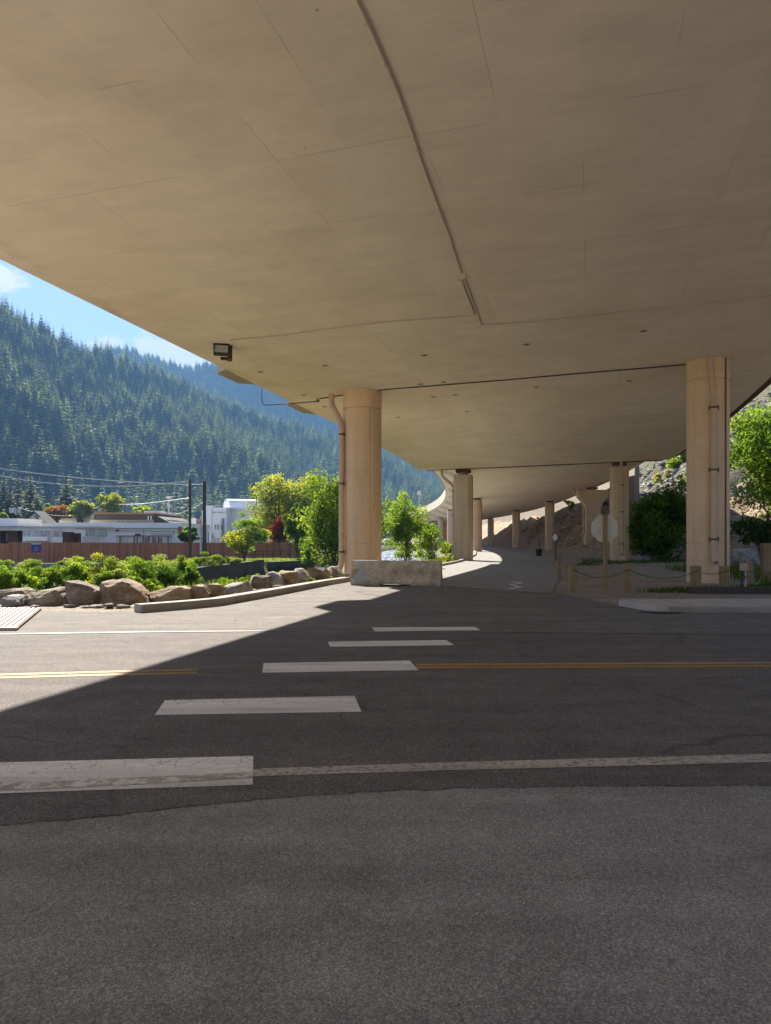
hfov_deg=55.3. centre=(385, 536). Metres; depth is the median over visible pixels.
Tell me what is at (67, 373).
hillside conifer
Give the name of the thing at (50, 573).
shrub
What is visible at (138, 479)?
hillside conifer
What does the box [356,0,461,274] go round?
conduit
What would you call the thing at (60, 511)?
leafy tree
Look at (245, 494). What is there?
hillside conifer
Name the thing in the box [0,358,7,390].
hillside conifer
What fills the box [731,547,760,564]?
boulder
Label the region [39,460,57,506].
hillside conifer
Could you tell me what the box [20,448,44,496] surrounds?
hillside conifer
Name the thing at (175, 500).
hillside conifer
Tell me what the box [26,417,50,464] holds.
hillside conifer
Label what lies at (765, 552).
timber post
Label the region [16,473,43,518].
conifer
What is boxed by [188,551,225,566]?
shrub
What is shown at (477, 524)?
bridge column
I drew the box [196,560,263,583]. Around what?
channel wall
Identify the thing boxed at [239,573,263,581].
shrub
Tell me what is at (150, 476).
hillside conifer
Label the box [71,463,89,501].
hillside conifer
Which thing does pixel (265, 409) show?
distant hill
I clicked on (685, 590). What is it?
roadside weeds
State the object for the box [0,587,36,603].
boulder
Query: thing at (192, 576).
shrub
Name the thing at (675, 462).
shrub
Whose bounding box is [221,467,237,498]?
hillside conifer
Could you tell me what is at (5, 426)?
hillside conifer
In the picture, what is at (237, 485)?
hillside conifer
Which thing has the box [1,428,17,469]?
hillside conifer
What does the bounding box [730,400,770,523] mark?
leafy tree
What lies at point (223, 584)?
tall bank grass
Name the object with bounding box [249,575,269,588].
boulder
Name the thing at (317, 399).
conduit
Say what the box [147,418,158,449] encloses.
hillside conifer
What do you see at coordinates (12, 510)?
utility pole
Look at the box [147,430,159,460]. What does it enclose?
hillside conifer
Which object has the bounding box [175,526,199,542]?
shrub
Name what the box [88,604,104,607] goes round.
stone
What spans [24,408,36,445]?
hillside conifer
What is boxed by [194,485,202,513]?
hillside conifer
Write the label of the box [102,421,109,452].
hillside conifer
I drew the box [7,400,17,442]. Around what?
hillside conifer
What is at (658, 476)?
shrub
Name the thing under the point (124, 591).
boulder
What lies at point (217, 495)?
hillside conifer
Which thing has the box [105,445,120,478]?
hillside conifer
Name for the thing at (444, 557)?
verge grass
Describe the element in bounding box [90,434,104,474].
hillside conifer
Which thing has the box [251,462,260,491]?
hillside conifer
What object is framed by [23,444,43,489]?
hillside conifer
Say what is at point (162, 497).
hillside conifer
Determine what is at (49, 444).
hillside conifer
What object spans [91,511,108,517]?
red roofed house
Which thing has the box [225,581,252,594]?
boulder
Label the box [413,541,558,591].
side road
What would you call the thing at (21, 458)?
hillside conifer
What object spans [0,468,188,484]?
power line
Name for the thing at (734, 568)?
roadside weeds
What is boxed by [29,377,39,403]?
hillside conifer
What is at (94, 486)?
power line
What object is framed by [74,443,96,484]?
hillside conifer
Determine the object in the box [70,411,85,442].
hillside conifer
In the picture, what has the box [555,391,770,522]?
scree
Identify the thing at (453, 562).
kerb
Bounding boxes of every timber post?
[558,557,561,577]
[568,564,576,592]
[622,564,630,591]
[690,566,701,586]
[719,566,729,586]
[745,562,753,584]
[760,543,770,582]
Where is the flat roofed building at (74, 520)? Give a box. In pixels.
[59,518,93,522]
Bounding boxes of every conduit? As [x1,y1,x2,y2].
[230,281,474,339]
[261,387,319,405]
[320,364,685,398]
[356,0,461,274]
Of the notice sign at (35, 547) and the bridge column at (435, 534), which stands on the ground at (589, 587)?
the bridge column at (435, 534)
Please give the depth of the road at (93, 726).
6.57 m
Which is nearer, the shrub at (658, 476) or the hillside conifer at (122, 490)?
the shrub at (658, 476)
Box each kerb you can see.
[134,577,350,612]
[442,550,475,565]
[669,607,770,612]
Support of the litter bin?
on the ground at (589, 587)
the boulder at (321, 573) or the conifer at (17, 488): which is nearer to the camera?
the boulder at (321, 573)
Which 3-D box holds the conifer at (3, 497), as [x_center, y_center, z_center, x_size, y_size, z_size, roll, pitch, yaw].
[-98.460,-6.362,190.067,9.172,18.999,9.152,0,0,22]
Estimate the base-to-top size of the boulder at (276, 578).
0.552 m
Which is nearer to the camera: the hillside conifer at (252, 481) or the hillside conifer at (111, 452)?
the hillside conifer at (111, 452)
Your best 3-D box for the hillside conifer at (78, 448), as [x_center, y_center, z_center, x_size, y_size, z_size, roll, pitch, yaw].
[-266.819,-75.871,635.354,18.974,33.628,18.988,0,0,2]
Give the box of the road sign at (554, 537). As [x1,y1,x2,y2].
[552,533,557,560]
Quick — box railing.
[246,550,296,558]
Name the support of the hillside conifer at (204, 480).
on the hill at (173, 479)
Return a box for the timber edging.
[688,587,770,593]
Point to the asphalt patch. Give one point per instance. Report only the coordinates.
(655, 612)
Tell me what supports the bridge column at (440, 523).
on the ground at (589, 587)
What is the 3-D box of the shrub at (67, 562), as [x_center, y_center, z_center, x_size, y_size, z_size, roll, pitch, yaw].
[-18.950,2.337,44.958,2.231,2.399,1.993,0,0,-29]
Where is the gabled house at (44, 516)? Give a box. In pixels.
[25,511,56,522]
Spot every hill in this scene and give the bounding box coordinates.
[0,342,412,538]
[98,349,438,481]
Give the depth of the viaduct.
13.69 m
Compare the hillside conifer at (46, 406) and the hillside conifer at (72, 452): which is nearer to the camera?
the hillside conifer at (72, 452)
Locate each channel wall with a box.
[8,563,168,572]
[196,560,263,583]
[267,560,315,567]
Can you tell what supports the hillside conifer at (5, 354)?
on the hill at (173, 479)
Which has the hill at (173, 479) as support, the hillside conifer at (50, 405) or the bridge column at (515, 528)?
the hillside conifer at (50, 405)
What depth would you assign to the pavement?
16.36 m
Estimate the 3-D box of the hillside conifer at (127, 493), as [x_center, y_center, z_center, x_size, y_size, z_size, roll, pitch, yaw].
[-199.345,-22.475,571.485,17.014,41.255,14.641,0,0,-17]
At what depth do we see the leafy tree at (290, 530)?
71.67 m
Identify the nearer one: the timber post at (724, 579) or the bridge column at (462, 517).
the timber post at (724, 579)
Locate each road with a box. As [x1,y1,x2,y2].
[0,627,770,825]
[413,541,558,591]
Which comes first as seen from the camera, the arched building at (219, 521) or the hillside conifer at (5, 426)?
the arched building at (219, 521)
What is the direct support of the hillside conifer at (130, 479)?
on the hill at (173, 479)
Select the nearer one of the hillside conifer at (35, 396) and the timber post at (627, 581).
the timber post at (627, 581)
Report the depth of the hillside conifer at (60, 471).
571.74 m
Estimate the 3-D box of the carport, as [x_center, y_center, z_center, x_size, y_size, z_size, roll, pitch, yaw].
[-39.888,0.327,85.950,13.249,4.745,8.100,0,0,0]
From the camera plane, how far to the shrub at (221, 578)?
24.36 m
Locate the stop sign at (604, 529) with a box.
[591,515,617,594]
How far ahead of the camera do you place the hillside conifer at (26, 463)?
550.80 m
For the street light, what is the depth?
129.87 m
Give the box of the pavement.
[619,599,770,611]
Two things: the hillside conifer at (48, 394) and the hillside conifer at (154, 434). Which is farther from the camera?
the hillside conifer at (154, 434)
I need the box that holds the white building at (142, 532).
[22,523,209,554]
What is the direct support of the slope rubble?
on the ground at (589, 587)
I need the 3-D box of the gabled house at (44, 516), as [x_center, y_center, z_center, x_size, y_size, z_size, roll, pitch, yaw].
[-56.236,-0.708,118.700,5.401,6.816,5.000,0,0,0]
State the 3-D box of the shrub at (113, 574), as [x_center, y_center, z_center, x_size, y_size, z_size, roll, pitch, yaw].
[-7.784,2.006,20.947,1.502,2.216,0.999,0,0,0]
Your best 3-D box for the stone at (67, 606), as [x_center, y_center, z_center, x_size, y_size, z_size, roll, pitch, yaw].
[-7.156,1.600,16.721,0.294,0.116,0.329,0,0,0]
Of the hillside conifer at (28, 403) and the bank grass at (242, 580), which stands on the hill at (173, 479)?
the hillside conifer at (28, 403)
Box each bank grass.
[149,576,230,591]
[153,566,342,589]
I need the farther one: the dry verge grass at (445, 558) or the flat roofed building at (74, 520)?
the flat roofed building at (74, 520)
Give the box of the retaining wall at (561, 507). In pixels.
[482,466,638,524]
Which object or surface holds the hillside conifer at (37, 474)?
on the hill at (173, 479)
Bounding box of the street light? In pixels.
[166,497,171,513]
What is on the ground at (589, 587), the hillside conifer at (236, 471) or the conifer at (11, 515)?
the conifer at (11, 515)
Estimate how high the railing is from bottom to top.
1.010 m
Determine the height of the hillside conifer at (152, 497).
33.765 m
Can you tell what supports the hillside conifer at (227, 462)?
on the hill at (173, 479)
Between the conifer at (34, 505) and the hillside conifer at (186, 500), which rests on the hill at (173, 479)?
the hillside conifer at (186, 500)
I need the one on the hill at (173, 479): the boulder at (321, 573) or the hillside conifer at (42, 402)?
the hillside conifer at (42, 402)
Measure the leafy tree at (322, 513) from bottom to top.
8.185 m
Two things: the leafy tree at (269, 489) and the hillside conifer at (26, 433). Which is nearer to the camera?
the leafy tree at (269, 489)
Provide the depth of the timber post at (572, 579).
20.94 m
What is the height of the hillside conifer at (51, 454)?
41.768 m
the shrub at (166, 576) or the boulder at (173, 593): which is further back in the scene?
the shrub at (166, 576)
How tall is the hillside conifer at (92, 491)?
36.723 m
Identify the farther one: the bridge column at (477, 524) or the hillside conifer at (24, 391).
the hillside conifer at (24, 391)
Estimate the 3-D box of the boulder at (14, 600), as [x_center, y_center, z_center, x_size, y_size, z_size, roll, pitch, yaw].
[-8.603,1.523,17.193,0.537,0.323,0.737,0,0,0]
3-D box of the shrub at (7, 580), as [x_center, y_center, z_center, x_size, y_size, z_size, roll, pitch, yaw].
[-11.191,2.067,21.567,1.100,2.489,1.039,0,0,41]
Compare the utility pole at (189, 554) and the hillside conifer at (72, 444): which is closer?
the utility pole at (189, 554)
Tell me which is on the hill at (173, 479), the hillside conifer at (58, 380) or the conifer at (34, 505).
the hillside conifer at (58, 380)
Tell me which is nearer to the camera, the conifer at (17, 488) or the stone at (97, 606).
the stone at (97, 606)
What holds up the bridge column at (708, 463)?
on the ground at (589, 587)
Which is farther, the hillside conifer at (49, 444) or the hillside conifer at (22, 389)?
the hillside conifer at (22, 389)
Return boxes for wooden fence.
[0,543,7,560]
[8,542,302,562]
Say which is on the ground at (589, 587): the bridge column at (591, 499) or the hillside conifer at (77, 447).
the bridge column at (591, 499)
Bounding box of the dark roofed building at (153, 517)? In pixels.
[89,511,192,523]
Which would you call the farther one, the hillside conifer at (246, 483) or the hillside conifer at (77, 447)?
the hillside conifer at (246, 483)
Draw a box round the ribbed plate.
[0,607,40,629]
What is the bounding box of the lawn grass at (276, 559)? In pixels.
[224,557,300,560]
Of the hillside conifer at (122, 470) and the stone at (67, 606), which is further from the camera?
the hillside conifer at (122, 470)
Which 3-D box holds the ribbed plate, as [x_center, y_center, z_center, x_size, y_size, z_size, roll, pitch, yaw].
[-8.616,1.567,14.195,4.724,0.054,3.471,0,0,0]
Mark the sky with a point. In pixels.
(86, 321)
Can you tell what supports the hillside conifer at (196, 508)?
on the hill at (173, 479)
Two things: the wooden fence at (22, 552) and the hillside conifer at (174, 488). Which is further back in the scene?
the hillside conifer at (174, 488)
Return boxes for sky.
[0,259,214,367]
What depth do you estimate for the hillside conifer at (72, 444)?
632.02 m
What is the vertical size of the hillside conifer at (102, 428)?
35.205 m
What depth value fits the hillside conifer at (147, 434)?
754.63 m
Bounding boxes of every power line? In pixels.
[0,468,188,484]
[0,475,188,486]
[118,498,188,504]
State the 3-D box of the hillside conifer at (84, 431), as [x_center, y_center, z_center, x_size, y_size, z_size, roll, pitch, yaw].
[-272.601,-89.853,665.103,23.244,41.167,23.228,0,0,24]
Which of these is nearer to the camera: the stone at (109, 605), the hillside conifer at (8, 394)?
the stone at (109, 605)
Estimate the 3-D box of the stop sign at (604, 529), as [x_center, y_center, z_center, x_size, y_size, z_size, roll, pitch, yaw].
[6.107,0.648,20.447,0.750,2.504,0.127,0,0,-2]
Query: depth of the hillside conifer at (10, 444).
569.15 m
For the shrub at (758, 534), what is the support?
on the ground at (589, 587)
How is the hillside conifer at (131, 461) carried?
on the hill at (173, 479)
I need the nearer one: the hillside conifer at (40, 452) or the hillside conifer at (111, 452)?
the hillside conifer at (40, 452)
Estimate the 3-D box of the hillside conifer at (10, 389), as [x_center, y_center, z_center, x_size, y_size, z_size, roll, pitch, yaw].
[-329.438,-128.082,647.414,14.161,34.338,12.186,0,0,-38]
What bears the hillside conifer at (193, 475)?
on the hill at (173, 479)
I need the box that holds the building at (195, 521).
[185,516,201,523]
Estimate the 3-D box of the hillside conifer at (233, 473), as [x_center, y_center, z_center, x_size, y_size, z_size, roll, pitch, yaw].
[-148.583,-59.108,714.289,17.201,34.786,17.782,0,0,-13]
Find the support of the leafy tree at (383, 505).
on the ground at (589, 587)
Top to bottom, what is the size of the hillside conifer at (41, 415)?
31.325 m
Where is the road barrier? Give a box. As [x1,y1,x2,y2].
[350,560,442,585]
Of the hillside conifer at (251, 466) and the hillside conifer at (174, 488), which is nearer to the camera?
the hillside conifer at (174, 488)
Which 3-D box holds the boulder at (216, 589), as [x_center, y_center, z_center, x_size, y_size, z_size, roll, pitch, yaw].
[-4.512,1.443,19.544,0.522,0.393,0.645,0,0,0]
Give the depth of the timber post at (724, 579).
21.80 m
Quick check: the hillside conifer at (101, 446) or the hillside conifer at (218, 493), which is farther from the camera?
the hillside conifer at (101, 446)
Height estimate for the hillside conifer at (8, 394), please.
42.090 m
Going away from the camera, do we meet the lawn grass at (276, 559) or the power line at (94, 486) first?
the power line at (94, 486)
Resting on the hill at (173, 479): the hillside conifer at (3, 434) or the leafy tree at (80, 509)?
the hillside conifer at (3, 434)
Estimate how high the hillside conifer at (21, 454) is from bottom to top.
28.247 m
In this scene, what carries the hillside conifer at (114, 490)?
on the hill at (173, 479)
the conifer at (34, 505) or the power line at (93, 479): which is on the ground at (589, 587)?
the conifer at (34, 505)
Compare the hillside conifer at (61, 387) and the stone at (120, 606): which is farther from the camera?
the hillside conifer at (61, 387)
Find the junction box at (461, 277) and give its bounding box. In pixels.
[457,275,466,280]
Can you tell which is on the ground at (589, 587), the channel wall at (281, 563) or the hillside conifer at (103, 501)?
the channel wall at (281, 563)
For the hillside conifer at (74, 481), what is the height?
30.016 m
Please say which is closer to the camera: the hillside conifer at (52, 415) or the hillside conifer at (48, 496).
the hillside conifer at (48, 496)
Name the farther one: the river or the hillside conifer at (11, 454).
the hillside conifer at (11, 454)
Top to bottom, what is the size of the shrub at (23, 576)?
2.637 m
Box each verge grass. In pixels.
[415,554,455,562]
[429,554,453,562]
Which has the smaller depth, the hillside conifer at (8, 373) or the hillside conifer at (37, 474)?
the hillside conifer at (37, 474)
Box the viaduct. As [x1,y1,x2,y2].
[0,0,770,528]
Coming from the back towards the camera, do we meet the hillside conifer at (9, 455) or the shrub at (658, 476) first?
the hillside conifer at (9, 455)
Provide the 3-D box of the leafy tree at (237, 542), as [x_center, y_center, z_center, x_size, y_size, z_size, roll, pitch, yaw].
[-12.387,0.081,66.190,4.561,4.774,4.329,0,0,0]
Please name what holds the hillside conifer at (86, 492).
on the hill at (173, 479)
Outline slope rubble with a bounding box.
[520,481,685,547]
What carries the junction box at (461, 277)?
attached to the viaduct
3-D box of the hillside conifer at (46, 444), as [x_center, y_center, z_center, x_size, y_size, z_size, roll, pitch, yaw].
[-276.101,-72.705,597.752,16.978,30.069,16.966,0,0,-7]
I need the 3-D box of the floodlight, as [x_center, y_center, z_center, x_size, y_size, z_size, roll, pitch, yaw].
[-5.041,-5.718,22.829,0.571,0.462,0.610,0,0,-12]
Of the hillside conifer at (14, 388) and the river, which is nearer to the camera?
the river
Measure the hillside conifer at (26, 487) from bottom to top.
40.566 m
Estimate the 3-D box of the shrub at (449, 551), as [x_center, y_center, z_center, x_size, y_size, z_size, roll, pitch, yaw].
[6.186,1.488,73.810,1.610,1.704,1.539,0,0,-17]
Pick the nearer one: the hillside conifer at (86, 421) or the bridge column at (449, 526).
the bridge column at (449, 526)
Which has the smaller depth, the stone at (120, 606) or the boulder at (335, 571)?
the stone at (120, 606)
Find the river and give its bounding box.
[323,549,436,569]
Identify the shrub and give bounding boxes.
[0,560,13,570]
[0,564,19,589]
[11,567,48,590]
[12,558,44,573]
[28,564,66,589]
[56,555,94,574]
[57,557,92,585]
[82,552,129,585]
[91,568,134,586]
[117,555,155,571]
[126,556,159,585]
[131,576,162,591]
[141,553,193,568]
[150,564,182,587]
[172,555,203,585]
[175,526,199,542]
[176,562,199,586]
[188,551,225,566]
[215,556,242,563]
[218,577,233,583]
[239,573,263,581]
[299,537,318,567]
[395,544,421,559]
[414,521,449,560]
[440,543,451,555]
[564,500,573,509]
[626,483,686,560]
[653,469,672,484]
[666,451,686,470]
[730,514,770,562]
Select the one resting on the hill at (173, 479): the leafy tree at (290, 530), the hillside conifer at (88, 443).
the hillside conifer at (88, 443)
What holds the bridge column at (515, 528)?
on the ground at (589, 587)
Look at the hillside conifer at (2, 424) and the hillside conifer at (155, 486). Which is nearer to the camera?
the hillside conifer at (2, 424)
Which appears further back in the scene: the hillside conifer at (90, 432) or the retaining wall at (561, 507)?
the hillside conifer at (90, 432)
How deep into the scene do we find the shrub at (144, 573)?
25.24 m
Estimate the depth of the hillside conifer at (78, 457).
615.00 m
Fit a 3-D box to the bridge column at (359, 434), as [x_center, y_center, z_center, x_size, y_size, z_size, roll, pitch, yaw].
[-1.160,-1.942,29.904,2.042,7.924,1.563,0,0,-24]
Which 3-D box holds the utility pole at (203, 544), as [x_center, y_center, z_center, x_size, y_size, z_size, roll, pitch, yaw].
[-14.863,-1.109,60.000,0.525,6.757,0.330,0,0,0]
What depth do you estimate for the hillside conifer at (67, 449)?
624.10 m
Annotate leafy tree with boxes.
[0,512,8,517]
[37,502,50,510]
[44,504,69,522]
[66,499,94,517]
[94,492,125,512]
[133,505,151,512]
[221,511,271,561]
[245,473,309,542]
[271,472,332,542]
[281,502,310,557]
[295,469,388,570]
[381,498,393,551]
[383,490,435,559]
[672,458,736,495]
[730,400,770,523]
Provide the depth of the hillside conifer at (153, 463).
702.83 m
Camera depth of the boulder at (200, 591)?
18.49 m
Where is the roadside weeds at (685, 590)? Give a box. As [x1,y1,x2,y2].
[635,581,770,592]
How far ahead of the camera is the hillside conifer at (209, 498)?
617.49 m
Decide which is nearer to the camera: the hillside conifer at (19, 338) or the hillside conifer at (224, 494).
the hillside conifer at (224, 494)
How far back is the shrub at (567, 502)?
120.73 m
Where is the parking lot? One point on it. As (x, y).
(595, 905)
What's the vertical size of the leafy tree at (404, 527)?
7.005 m
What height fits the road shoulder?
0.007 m
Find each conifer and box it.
[0,357,10,395]
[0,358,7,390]
[0,365,15,407]
[0,413,6,441]
[0,420,11,453]
[0,422,15,448]
[0,423,16,459]
[0,425,16,467]
[0,428,20,470]
[0,435,16,478]
[0,477,16,517]
[0,489,22,517]
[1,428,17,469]
[2,342,11,365]
[2,342,12,369]
[2,348,17,380]
[3,362,15,384]
[5,372,13,404]
[5,457,20,500]
[7,374,28,417]
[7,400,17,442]
[9,373,18,399]
[9,436,25,483]
[10,474,27,518]
[11,357,20,385]
[14,314,27,347]
[14,460,31,493]
[15,412,38,453]
[15,435,30,469]
[16,379,27,406]
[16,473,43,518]
[17,376,36,411]
[18,465,37,511]
[19,443,32,476]
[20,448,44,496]
[22,388,35,422]
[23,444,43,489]
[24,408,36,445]
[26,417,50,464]
[27,492,43,515]
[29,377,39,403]
[29,450,45,498]
[30,379,46,412]
[31,367,46,404]
[31,392,38,418]
[35,384,50,420]
[35,431,47,479]
[36,398,45,431]
[36,443,61,497]
[37,363,48,390]
[39,422,51,452]
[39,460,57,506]
[41,389,53,425]
[41,430,51,459]
[43,378,51,407]
[43,437,56,470]
[43,438,64,493]
[43,444,63,498]
[44,425,56,464]
[46,393,55,419]
[46,400,64,438]
[48,392,67,435]
[51,368,67,400]
[51,446,69,490]
[54,444,67,479]
[55,476,65,503]
[56,474,78,522]
[57,372,65,401]
[58,471,75,504]
[61,427,75,464]
[62,428,82,469]
[63,360,76,387]
[63,405,75,440]
[67,429,80,461]
[69,447,85,486]
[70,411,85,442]
[70,438,86,476]
[70,466,80,500]
[71,430,89,465]
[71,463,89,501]
[73,427,87,468]
[73,466,82,500]
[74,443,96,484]
[76,415,91,457]
[79,440,94,472]
[81,409,92,429]
[81,424,95,454]
[81,476,92,502]
[82,430,91,460]
[83,416,98,454]
[83,466,99,501]
[85,466,98,508]
[87,442,102,484]
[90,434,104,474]
[91,418,106,456]
[92,447,104,489]
[93,472,102,502]
[94,471,113,503]
[96,424,106,460]
[96,482,106,510]
[97,419,108,446]
[97,457,110,493]
[97,475,112,504]
[99,440,112,474]
[100,422,106,449]
[101,410,118,443]
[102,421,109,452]
[102,442,116,483]
[102,468,123,507]
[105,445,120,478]
[113,442,133,491]
[114,462,130,494]
[115,451,126,484]
[116,472,130,512]
[116,472,133,511]
[124,443,143,477]
[124,461,136,493]
[124,476,137,504]
[124,482,131,509]
[125,405,137,437]
[130,488,142,511]
[131,427,145,461]
[132,475,147,508]
[133,462,146,494]
[134,454,142,487]
[138,440,150,473]
[139,481,150,510]
[140,417,154,451]
[143,460,156,489]
[146,444,160,477]
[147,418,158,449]
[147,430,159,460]
[148,487,157,507]
[149,448,165,485]
[153,463,167,492]
[153,465,164,500]
[157,479,168,510]
[164,449,174,484]
[167,445,182,478]
[170,486,182,511]
[172,474,182,508]
[174,488,188,518]
[177,423,186,455]
[178,473,188,508]
[183,458,201,496]
[185,442,200,467]
[185,483,193,517]
[191,480,202,506]
[191,494,201,518]
[192,488,199,517]
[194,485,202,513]
[199,462,210,497]
[206,486,215,506]
[213,481,222,504]
[213,484,222,507]
[214,451,225,482]
[214,467,228,501]
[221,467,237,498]
[224,448,232,467]
[224,473,238,499]
[225,450,241,482]
[229,461,237,490]
[232,468,242,497]
[238,463,251,497]
[239,476,247,498]
[244,464,259,493]
[245,454,258,484]
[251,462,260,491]
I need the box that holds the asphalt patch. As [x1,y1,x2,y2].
[638,611,682,613]
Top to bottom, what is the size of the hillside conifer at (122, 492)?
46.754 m
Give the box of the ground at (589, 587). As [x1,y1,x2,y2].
[0,384,770,611]
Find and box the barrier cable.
[561,558,751,578]
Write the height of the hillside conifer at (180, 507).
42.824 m
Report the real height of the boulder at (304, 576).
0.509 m
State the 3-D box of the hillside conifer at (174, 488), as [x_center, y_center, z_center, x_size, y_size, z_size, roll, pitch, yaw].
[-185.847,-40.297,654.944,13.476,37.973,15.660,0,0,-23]
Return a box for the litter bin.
[535,540,541,555]
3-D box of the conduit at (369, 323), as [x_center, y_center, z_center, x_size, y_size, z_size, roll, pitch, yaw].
[-0.664,-6.035,20.917,8.001,0.263,2.679,0,0,36]
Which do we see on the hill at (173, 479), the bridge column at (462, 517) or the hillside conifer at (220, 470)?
the hillside conifer at (220, 470)
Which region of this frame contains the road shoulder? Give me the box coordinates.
[0,582,770,635]
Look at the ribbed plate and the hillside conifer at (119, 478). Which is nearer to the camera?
the ribbed plate
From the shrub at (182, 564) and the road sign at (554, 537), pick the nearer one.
the shrub at (182, 564)
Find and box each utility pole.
[9,494,23,517]
[188,480,190,557]
[200,481,205,563]
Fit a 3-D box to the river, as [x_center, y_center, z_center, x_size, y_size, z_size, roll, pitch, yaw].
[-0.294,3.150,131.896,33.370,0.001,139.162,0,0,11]
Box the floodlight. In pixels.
[213,343,231,361]
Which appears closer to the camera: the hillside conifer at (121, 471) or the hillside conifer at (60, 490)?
the hillside conifer at (60, 490)
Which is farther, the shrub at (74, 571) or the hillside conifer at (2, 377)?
the hillside conifer at (2, 377)
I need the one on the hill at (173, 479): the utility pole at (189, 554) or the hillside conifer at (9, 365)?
the hillside conifer at (9, 365)
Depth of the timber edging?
20.56 m
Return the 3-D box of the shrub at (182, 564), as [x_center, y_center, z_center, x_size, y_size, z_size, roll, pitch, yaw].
[-7.828,2.096,28.484,1.281,2.781,1.248,0,0,28]
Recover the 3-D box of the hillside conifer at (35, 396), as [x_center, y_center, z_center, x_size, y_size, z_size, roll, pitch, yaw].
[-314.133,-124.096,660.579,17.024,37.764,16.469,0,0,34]
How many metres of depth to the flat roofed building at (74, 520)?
124.80 m
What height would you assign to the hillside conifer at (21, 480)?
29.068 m
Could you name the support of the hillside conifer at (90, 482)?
on the hill at (173, 479)
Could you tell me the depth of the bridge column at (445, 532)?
206.36 m
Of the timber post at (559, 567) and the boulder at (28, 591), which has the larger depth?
the timber post at (559, 567)
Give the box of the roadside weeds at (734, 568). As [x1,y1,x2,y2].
[662,562,769,583]
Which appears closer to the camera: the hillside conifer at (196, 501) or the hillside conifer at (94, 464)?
the hillside conifer at (196, 501)
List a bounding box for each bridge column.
[329,389,381,577]
[430,521,435,546]
[438,518,443,547]
[441,469,472,559]
[444,524,446,541]
[447,510,451,548]
[473,498,481,551]
[488,518,493,544]
[512,510,519,547]
[545,501,554,549]
[573,487,608,543]
[610,462,628,561]
[686,356,729,582]
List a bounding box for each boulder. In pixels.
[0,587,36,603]
[0,594,27,606]
[26,587,67,605]
[65,580,100,605]
[99,578,151,604]
[148,586,191,601]
[189,584,211,598]
[206,583,225,596]
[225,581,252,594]
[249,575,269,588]
[265,571,285,588]
[278,570,298,585]
[294,568,309,582]
[308,567,329,579]
[328,566,343,577]
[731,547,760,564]
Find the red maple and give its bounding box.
[269,515,289,542]
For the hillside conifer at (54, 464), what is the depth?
561.23 m
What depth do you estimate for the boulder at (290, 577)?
22.89 m
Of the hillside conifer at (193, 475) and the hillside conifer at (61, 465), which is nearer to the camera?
the hillside conifer at (61, 465)
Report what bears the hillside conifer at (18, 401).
on the hill at (173, 479)
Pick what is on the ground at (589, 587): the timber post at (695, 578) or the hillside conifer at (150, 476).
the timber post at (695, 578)
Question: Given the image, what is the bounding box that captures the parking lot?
[0,786,770,1023]
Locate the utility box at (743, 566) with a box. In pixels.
[740,563,747,586]
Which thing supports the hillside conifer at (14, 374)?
on the hill at (173, 479)
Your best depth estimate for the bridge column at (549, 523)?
103.39 m
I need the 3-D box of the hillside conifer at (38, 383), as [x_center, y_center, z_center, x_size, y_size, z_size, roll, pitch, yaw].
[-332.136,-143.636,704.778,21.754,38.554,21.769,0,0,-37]
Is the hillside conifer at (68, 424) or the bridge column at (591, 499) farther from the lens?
the hillside conifer at (68, 424)
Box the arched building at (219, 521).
[202,499,270,542]
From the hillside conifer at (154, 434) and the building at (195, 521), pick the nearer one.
the building at (195, 521)
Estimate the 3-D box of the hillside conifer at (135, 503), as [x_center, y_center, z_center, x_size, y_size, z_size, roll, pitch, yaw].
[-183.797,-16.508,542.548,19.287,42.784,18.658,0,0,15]
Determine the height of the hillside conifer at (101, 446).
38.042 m
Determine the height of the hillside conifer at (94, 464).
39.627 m
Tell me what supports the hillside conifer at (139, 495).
on the hill at (173, 479)
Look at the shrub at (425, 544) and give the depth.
61.74 m
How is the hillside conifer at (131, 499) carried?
on the hill at (173, 479)
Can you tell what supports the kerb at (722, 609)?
on the road shoulder
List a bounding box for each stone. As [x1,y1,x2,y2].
[63,604,76,607]
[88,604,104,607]
[103,603,113,607]
[115,604,129,608]
[338,574,349,576]
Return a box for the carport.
[0,518,112,543]
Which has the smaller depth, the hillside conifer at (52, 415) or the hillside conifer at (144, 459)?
the hillside conifer at (52, 415)
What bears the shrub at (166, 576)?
on the ground at (589, 587)
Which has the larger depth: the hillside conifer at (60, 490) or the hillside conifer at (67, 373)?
the hillside conifer at (67, 373)
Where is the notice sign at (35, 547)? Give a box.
[31,543,40,551]
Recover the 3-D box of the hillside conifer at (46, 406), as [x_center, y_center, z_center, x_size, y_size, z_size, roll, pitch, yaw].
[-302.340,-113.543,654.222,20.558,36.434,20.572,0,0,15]
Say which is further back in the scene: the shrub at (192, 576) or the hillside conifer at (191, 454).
the hillside conifer at (191, 454)
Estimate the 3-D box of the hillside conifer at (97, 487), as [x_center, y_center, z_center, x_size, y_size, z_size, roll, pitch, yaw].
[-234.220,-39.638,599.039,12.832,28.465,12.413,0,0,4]
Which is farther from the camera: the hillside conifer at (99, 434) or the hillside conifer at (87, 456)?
the hillside conifer at (99, 434)

